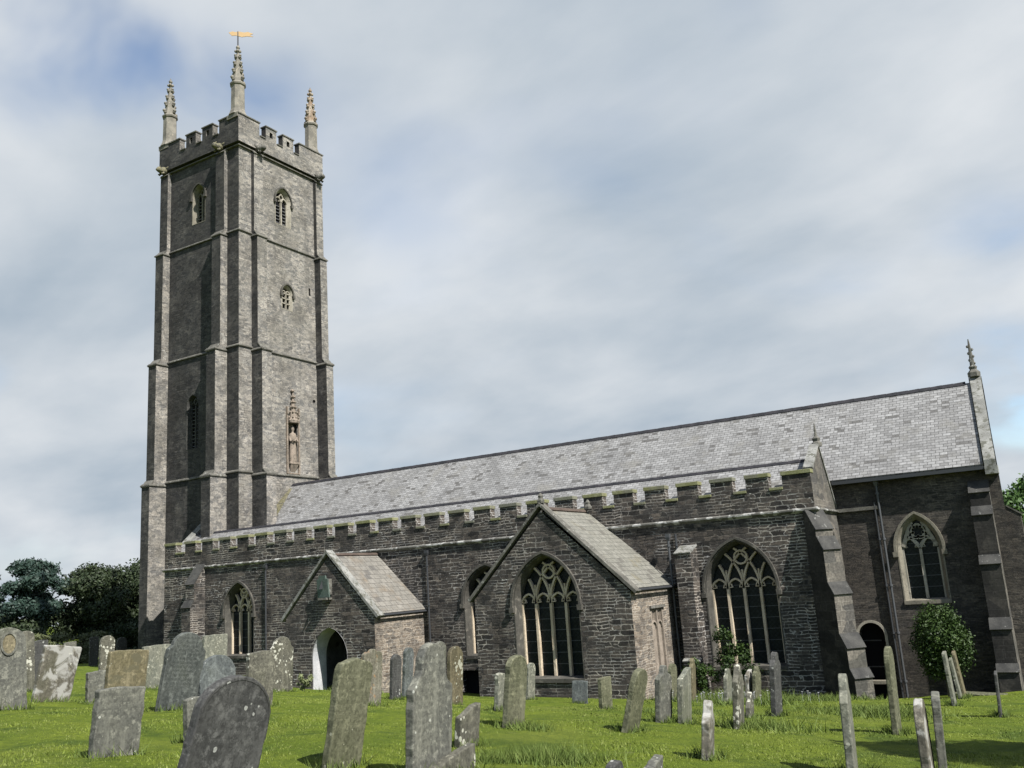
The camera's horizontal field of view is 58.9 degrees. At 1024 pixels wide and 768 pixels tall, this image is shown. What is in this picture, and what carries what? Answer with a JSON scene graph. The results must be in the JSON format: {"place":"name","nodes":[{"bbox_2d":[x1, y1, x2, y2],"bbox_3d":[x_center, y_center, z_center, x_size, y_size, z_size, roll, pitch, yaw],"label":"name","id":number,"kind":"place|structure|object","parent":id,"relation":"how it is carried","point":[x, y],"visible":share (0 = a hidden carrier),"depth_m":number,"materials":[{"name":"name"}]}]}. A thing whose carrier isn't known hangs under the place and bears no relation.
{"place":"outdoors","nodes":[
{"label":"outdoors","id":0,"kind":"place"},
{"bbox_2d":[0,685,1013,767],"bbox_3d":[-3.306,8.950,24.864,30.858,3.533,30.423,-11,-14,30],"label":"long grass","id":1,"kind":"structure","parent":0,"point":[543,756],"depth_m":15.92,"materials":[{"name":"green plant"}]},
{"bbox_2d":[0,627,1023,767],"bbox_3d":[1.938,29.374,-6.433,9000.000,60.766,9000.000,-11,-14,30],"label":"ground","id":2,"kind":"structure","parent":0,"point":[504,736],"depth_m":13.36,"materials":[{"name":"green plant"}]},
{"bbox_2d":[0,627,26,709],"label":"headstone","id":3,"kind":"object","parent":2,"relation":"on","point":[13,672],"visible":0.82,"depth_m":17.17,"materials":[{"name":"grey stone"}]},
{"bbox_2d":[0,615,54,634],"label":"hedge shrub","id":4,"kind":"object","parent":2,"relation":"on","point":[34,626],"visible":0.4,"depth_m":77.01,"materials":[{"name":"green plant"}]},
{"bbox_2d":[23,631,34,691],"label":"headstone","id":5,"kind":"object","parent":2,"relation":"on","point":[30,647],"visible":0.38,"depth_m":24.01,"materials":[{"name":"stone"}]},
{"bbox_2d":[0,556,75,634],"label":"spreading tree","id":6,"kind":"object","parent":2,"relation":"on","point":[33,598],"visible":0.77,"depth_m":79.61,"materials":[{"name":"green plant"}]},
{"bbox_2d":[34,640,47,679],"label":"headstone","id":7,"kind":"object","parent":2,"relation":"on","point":[39,644],"visible":0.08,"depth_m":25.02,"materials":[{"name":"stone"}]},
{"bbox_2d":[31,645,81,701],"bbox_3d":[-9.864,6.427,19.565,0.100,1.524,0.864,-5,-20,32],"label":"headstone","id":8,"kind":"object","parent":2,"relation":"on","point":[57,669],"visible":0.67,"depth_m":19.56,"materials":[{"name":"white stone"}]},
{"bbox_2d":[63,641,76,646],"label":"headstone","id":9,"kind":"object","parent":2,"relation":"on","point":[73,643],"visible":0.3,"depth_m":62.70,"materials":[{"name":"grey stone"}]},
{"bbox_2d":[34,630,117,663],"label":"hedge shrub","id":10,"kind":"object","parent":2,"relation":"on","point":[58,638],"visible":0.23,"depth_m":74.77,"materials":[{"name":"green plant"}]},
{"bbox_2d":[47,558,139,650],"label":"domed tree","id":11,"kind":"object","parent":2,"relation":"on","point":[103,595],"visible":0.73,"depth_m":81.61,"materials":[{"name":"green plant"}]},
{"bbox_2d":[88,637,98,665],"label":"headstone","id":12,"kind":"object","parent":2,"relation":"on","point":[93,650],"visible":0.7,"depth_m":63.92,"materials":[{"name":"stone"}]},
{"bbox_2d":[85,670,105,703],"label":"headstone","id":13,"kind":"object","parent":2,"relation":"on","point":[95,680],"visible":0.38,"depth_m":19.55,"materials":[{"name":"grey stone"}]},
{"bbox_2d":[98,635,114,670],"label":"headstone","id":14,"kind":"object","parent":2,"relation":"on","point":[106,644],"visible":0.49,"depth_m":34.09,"materials":[{"name":"stone"}]},
{"bbox_2d":[88,686,145,757],"bbox_3d":[-4.620,4.118,10.563,0.100,1.128,0.640,-8,-17,30],"label":"headstone","id":15,"kind":"object","parent":2,"relation":"on","point":[117,713],"visible":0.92,"depth_m":10.55,"materials":[{"name":"grey stone"}]},
{"bbox_2d":[116,637,126,649],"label":"headstone","id":16,"kind":"object","parent":2,"relation":"on","point":[121,644],"visible":0.38,"depth_m":59.82,"materials":[{"name":"stone"}]},
{"bbox_2d":[109,607,138,649],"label":"hedge shrub","id":17,"kind":"object","parent":2,"relation":"on","point":[128,628],"visible":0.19,"depth_m":81.36,"materials":[{"name":"green plant"}]},
{"bbox_2d":[104,649,148,688],"bbox_3d":[-7.159,5.678,16.753,0.100,1.475,0.835,-8,-17,30],"label":"headstone","id":18,"kind":"object","parent":2,"relation":"on","point":[126,667],"visible":0.41,"depth_m":16.79,"materials":[{"name":"stone"}]},
{"bbox_2d":[142,644,170,687],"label":"headstone","id":19,"kind":"object","parent":2,"relation":"on","point":[155,662],"visible":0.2,"depth_m":27.99,"materials":[{"name":"stone"}]},
{"bbox_2d":[155,632,205,711],"bbox_3d":[-6.356,5.674,17.386,0.100,1.778,0.903,-4,-18,31],"label":"headstone","id":20,"kind":"object","parent":2,"relation":"on","point":[183,661],"visible":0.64,"depth_m":17.35,"materials":[{"name":"stone"}]},
{"bbox_2d":[183,696,198,741],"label":"headstone","id":21,"kind":"object","parent":2,"relation":"on","point":[188,704],"visible":0.25,"depth_m":12.01,"materials":[{"name":"grey stone"}]},
{"bbox_2d":[202,634,227,659],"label":"headstone","id":22,"kind":"object","parent":2,"relation":"on","point":[214,644],"visible":0.3,"depth_m":29.86,"materials":[{"name":"stone"}]},
{"bbox_2d":[198,655,235,695],"bbox_3d":[-5.877,6.076,18.032,0.100,1.327,0.884,-11,-15,31],"label":"headstone","id":23,"kind":"object","parent":2,"relation":"on","point":[216,668],"visible":0.37,"depth_m":18.02,"materials":[{"name":"grey stone"}]},
{"bbox_2d":[177,675,270,767],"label":"headstone","id":24,"kind":"object","parent":2,"relation":"on","point":[229,723],"visible":1,"depth_m":8.20,"materials":[{"name":"stone"}]},
{"bbox_2d":[246,650,273,704],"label":"headstone","id":25,"kind":"object","parent":2,"relation":"on","point":[259,666],"visible":0.51,"depth_m":18.64,"materials":[{"name":"stone"}]},
{"bbox_2d":[270,637,293,691],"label":"headstone","id":26,"kind":"object","parent":2,"relation":"on","point":[282,648],"visible":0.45,"depth_m":30.74,"materials":[{"name":"stone"}]},
{"bbox_2d":[297,673,313,690],"bbox_3d":[-8.208,11.974,35.799,0.685,1.077,0.675,-5,-12,5],"label":"flowering plant","id":27,"kind":"object","parent":2,"relation":"on","point":[301,679],"visible":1,"depth_m":35.84,"materials":[{"name":"green plant"}]},
{"bbox_2d":[321,657,372,767],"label":"headstone","id":28,"kind":"object","parent":2,"relation":"on","point":[349,700],"visible":0.98,"depth_m":9.95,"materials":[{"name":"stone"}]},
{"bbox_2d":[361,649,382,705],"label":"headstone","id":29,"kind":"object","parent":2,"relation":"on","point":[373,657],"visible":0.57,"depth_m":19.36,"materials":[{"name":"grey stone"}]},
{"bbox_2d":[389,654,401,699],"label":"headstone","id":30,"kind":"object","parent":2,"relation":"on","point":[395,676],"visible":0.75,"depth_m":28.95,"materials":[{"name":"stone"}]},
{"bbox_2d":[401,647,413,696],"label":"headstone","id":31,"kind":"object","parent":2,"relation":"on","point":[408,664],"visible":0.66,"depth_m":30.71,"materials":[{"name":"grey stone"}]},
{"bbox_2d":[405,642,451,767],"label":"headstone","id":32,"kind":"object","parent":2,"relation":"on","point":[428,743],"visible":0.97,"depth_m":9.26,"materials":[{"name":"grey stone"}]},
{"bbox_2d":[436,641,445,667],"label":"headstone","id":33,"kind":"object","parent":2,"relation":"on","point":[442,645],"visible":0.17,"depth_m":31.10,"materials":[{"name":"grey stone"}]},
{"bbox_2d":[431,743,475,767],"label":"headstone","id":34,"kind":"object","parent":2,"relation":"on","point":[463,756],"visible":0.99,"depth_m":9.34,"materials":[{"name":"stone"}]},
{"bbox_2d":[447,646,462,704],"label":"headstone","id":35,"kind":"object","parent":2,"relation":"on","point":[455,666],"visible":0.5,"depth_m":24.01,"materials":[{"name":"brown stone"}]},
{"bbox_2d":[454,702,480,747],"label":"headstone","id":36,"kind":"object","parent":2,"relation":"on","point":[467,721],"visible":0.73,"depth_m":11.86,"materials":[{"name":"stone"}]},
{"bbox_2d":[494,673,504,710],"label":"headstone","id":37,"kind":"object","parent":2,"relation":"on","point":[499,678],"visible":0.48,"depth_m":18.30,"materials":[{"name":"stone"}]},
{"bbox_2d":[502,655,526,727],"bbox_3d":[0.042,4.947,14.076,0.104,1.427,0.520,-5,-15,33],"label":"headstone","id":38,"kind":"object","parent":2,"relation":"on","point":[515,687],"visible":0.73,"depth_m":14.03,"materials":[{"name":"stone"}]},
{"bbox_2d":[526,663,535,698],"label":"headstone","id":39,"kind":"object","parent":2,"relation":"on","point":[530,688],"visible":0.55,"depth_m":32.06,"materials":[{"name":"stone"}]},
{"bbox_2d":[572,680,587,703],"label":"headstone","id":40,"kind":"object","parent":2,"relation":"on","point":[579,690],"visible":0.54,"depth_m":29.25,"materials":[{"name":"grey stone"}]},
{"bbox_2d":[138,31,1023,698],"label":"stone church","id":41,"kind":"structure","parent":2,"relation":"on","point":[818,549],"depth_m":41.48,"materials":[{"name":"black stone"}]},
{"bbox_2d":[186,394,198,449],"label":"window","id":42,"kind":"structure","parent":41,"relation":"in","point":[192,407],"depth_m":57.86,"materials":[{"name":"stone"}]},
{"bbox_2d":[189,183,206,225],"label":"window","id":43,"kind":"structure","parent":41,"relation":"in","point":[198,193],"depth_m":60.85,"materials":[{"name":"grey stone"}]},
{"bbox_2d":[220,581,255,658],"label":"window","id":44,"kind":"structure","parent":41,"relation":"in","point":[238,607],"depth_m":49.49,"materials":[{"name":"stone"}]},
{"bbox_2d":[273,187,293,228],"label":"window","id":45,"kind":"structure","parent":41,"relation":"in","point":[282,199],"depth_m":62.15,"materials":[{"name":"stone"}]},
{"bbox_2d":[280,283,295,311],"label":"window","id":46,"kind":"structure","parent":41,"relation":"in","point":[286,291],"depth_m":60.92,"materials":[{"name":"stone"}]},
{"bbox_2d":[466,670,479,693],"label":"low doorway","id":47,"kind":"structure","parent":41,"relation":"in","point":[472,676],"depth_m":41.35,"materials":[{"name":"black"}]},
{"bbox_2d":[460,563,492,658],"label":"window","id":48,"kind":"structure","parent":41,"relation":"in","point":[474,578],"depth_m":41.62,"materials":[{"name":"stone"}]},
{"bbox_2d":[509,551,585,682],"bbox_3d":[1.443,8.916,34.944,3.200,4.912,0.750,-11,-14,30],"label":"window","id":49,"kind":"structure","parent":41,"relation":"in","point":[546,604],"depth_m":35.22,"materials":[{"name":"glass"}]},
{"bbox_2d":[649,604,667,674],"bbox_3d":[5.622,9.764,34.639,0.210,2.570,1.380,-11,-14,30],"label":"blocked window","id":50,"kind":"structure","parent":41,"relation":"in","point":[657,619],"depth_m":34.75,"materials":[{"name":"beige stone"}]},
{"bbox_2d":[701,537,787,669],"bbox_3d":[9.017,8.460,35.193,3.160,5.012,0.750,-11,-14,30],"label":"window","id":51,"kind":"structure","parent":41,"relation":"in","point":[741,589],"depth_m":35.43,"materials":[{"name":"glass"}]},
{"bbox_2d":[862,623,885,677],"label":"door","id":52,"kind":"structure","parent":41,"relation":"in","point":[873,636],"depth_m":36.07,"materials":[{"name":"black wood"}]},
{"bbox_2d":[893,511,951,604],"bbox_3d":[15.959,6.738,35.346,1.960,3.542,0.550,-11,-14,30],"label":"window","id":53,"kind":"structure","parent":41,"relation":"in","point":[919,546],"depth_m":35.44,"materials":[{"name":"black glass"}]},
{"bbox_2d":[597,676,612,709],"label":"headstone","id":54,"kind":"object","parent":2,"relation":"on","point":[605,691],"visible":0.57,"depth_m":24.85,"materials":[{"name":"stone"}]},
{"bbox_2d":[605,760,623,767],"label":"headstone","id":55,"kind":"object","parent":2,"relation":"on","point":[614,763],"visible":1,"depth_m":8.64,"materials":[{"name":"stone"}]},
{"bbox_2d":[621,668,647,732],"bbox_3d":[1.946,5.241,14.518,0.100,1.350,0.517,5,-12,33],"label":"headstone","id":56,"kind":"object","parent":2,"relation":"on","point":[636,695],"visible":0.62,"depth_m":14.44,"materials":[{"name":"stone"}]},
{"bbox_2d":[644,754,662,767],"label":"headstone","id":57,"kind":"object","parent":2,"relation":"on","point":[655,761],"visible":1,"depth_m":9.02,"materials":[{"name":"grey stone"}]},
{"bbox_2d":[655,665,671,722],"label":"headstone","id":58,"kind":"object","parent":2,"relation":"on","point":[663,693],"visible":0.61,"depth_m":15.92,"materials":[{"name":"grey stone"}]},
{"bbox_2d":[668,663,676,698],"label":"headstone","id":59,"kind":"object","parent":2,"relation":"on","point":[672,670],"visible":0.41,"depth_m":31.96,"materials":[{"name":"stone"}]},
{"bbox_2d":[677,667,691,723],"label":"headstone","id":60,"kind":"object","parent":2,"relation":"on","point":[684,707],"visible":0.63,"depth_m":16.14,"materials":[{"name":"stone"}]},
{"bbox_2d":[689,658,695,700],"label":"headstone","id":61,"kind":"object","parent":2,"relation":"on","point":[693,678],"visible":0.59,"depth_m":29.82,"materials":[{"name":"stone"}]},
{"bbox_2d":[681,657,708,695],"bbox_3d":[6.819,11.146,33.789,1.031,1.953,0.832,-7,-13,15],"label":"leafy shrub","id":62,"kind":"object","parent":2,"relation":"on","point":[701,671],"visible":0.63,"depth_m":33.61,"materials":[{"name":"green plant"}]},
{"bbox_2d":[701,700,713,760],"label":"headstone","id":63,"kind":"object","parent":2,"relation":"on","point":[707,732],"visible":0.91,"depth_m":10.77,"materials":[{"name":"white stone"}]},
{"bbox_2d":[723,668,731,701],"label":"headstone","id":64,"kind":"object","parent":2,"relation":"on","point":[727,683],"visible":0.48,"depth_m":28.82,"materials":[{"name":"stone"}]},
{"bbox_2d":[703,625,762,684],"bbox_3d":[8.117,10.565,33.898,2.431,3.160,0.961,-11,-14,30],"label":"leafy shrub","id":65,"kind":"object","parent":2,"relation":"on","point":[725,659],"visible":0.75,"depth_m":33.91,"materials":[{"name":"green plant"}]},
{"bbox_2d":[732,664,744,729],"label":"headstone","id":66,"kind":"object","parent":2,"relation":"on","point":[738,696],"visible":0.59,"depth_m":15.93,"materials":[{"name":"stone"}]},
{"bbox_2d":[744,669,752,696],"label":"headstone","id":67,"kind":"object","parent":2,"relation":"on","point":[748,680],"visible":0.48,"depth_m":30.18,"materials":[{"name":"white stone"}]},
{"bbox_2d":[745,692,753,717],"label":"headstone","id":68,"kind":"object","parent":2,"relation":"on","point":[749,708],"visible":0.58,"depth_m":19.07,"materials":[{"name":"stone"}]},
{"bbox_2d":[752,666,761,699],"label":"headstone","id":69,"kind":"object","parent":2,"relation":"on","point":[756,680],"visible":0.58,"depth_m":30.11,"materials":[{"name":"stone"}]},
{"bbox_2d":[769,652,782,715],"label":"headstone","id":70,"kind":"object","parent":2,"relation":"on","point":[775,684],"visible":0.68,"depth_m":20.45,"materials":[{"name":"stone"}]},
{"bbox_2d":[838,673,857,767],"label":"headstone","id":71,"kind":"object","parent":2,"relation":"on","point":[848,732],"visible":1,"depth_m":9.94,"materials":[{"name":"stone"}]},
{"bbox_2d":[884,646,901,734],"bbox_3d":[6.452,5.349,15.327,0.090,1.763,0.610,-8,-13,28],"label":"headstone","id":72,"kind":"object","parent":2,"relation":"on","point":[892,691],"visible":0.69,"depth_m":15.17,"materials":[{"name":"stone"}]},
{"bbox_2d":[913,698,934,767],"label":"headstone","id":73,"kind":"object","parent":2,"relation":"on","point":[923,736],"visible":1,"depth_m":9.59,"materials":[{"name":"white stone"}]},
{"bbox_2d":[931,691,947,767],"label":"headstone","id":74,"kind":"object","parent":2,"relation":"on","point":[938,729],"visible":1,"depth_m":9.83,"materials":[{"name":"grey stone"}]},
{"bbox_2d":[908,599,978,696],"bbox_3d":[15.591,9.748,32.848,2.180,3.819,1.958,-6,-13,10],"label":"round bush","id":75,"kind":"object","parent":2,"relation":"on","point":[938,632],"visible":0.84,"depth_m":32.55,"materials":[{"name":"green plant"}]},
{"bbox_2d":[941,651,956,705],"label":"headstone","id":76,"kind":"object","parent":2,"relation":"on","point":[948,677],"visible":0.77,"depth_m":24.69,"materials":[{"name":"stone"}]},
{"bbox_2d":[948,657,961,698],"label":"headstone","id":77,"kind":"object","parent":2,"relation":"on","point":[954,675],"visible":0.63,"depth_m":28.97,"materials":[{"name":"stone"}]},
{"bbox_2d":[951,650,965,695],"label":"headstone","id":78,"kind":"object","parent":2,"relation":"on","point":[958,672],"visible":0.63,"depth_m":30.16,"materials":[{"name":"stone"}]},
{"bbox_2d":[955,691,1007,695],"bbox_3d":[15.970,10.623,30.937,0.600,0.170,1.600,8,-17,-43],"label":"ledger stone","id":79,"kind":"object","parent":2,"relation":"on","point":[981,693],"visible":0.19,"depth_m":30.81,"materials":[{"name":"stone"}]},
{"bbox_2d":[994,671,1002,717],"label":"headstone","id":80,"kind":"object","parent":2,"relation":"on","point":[997,693],"visible":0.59,"depth_m":20.01,"materials":[{"name":"stone"}]},
{"bbox_2d":[1002,473,1023,525],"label":"broadleaf tree","id":81,"kind":"object","parent":2,"relation":"on","point":[1015,496],"visible":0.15,"depth_m":64.11,"materials":[{"name":"green plant"}]},
{"bbox_2d":[0,0,1023,625],"label":"sky","id":82,"kind":"structure","parent":0,"point":[546,222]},
{"bbox_2d":[672,690,818,701],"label":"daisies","id":83,"kind":"object","parent":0,"point":[744,694],"visible":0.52,"depth_m":29.47,"materials":[{"name":"plant"}]}
]}

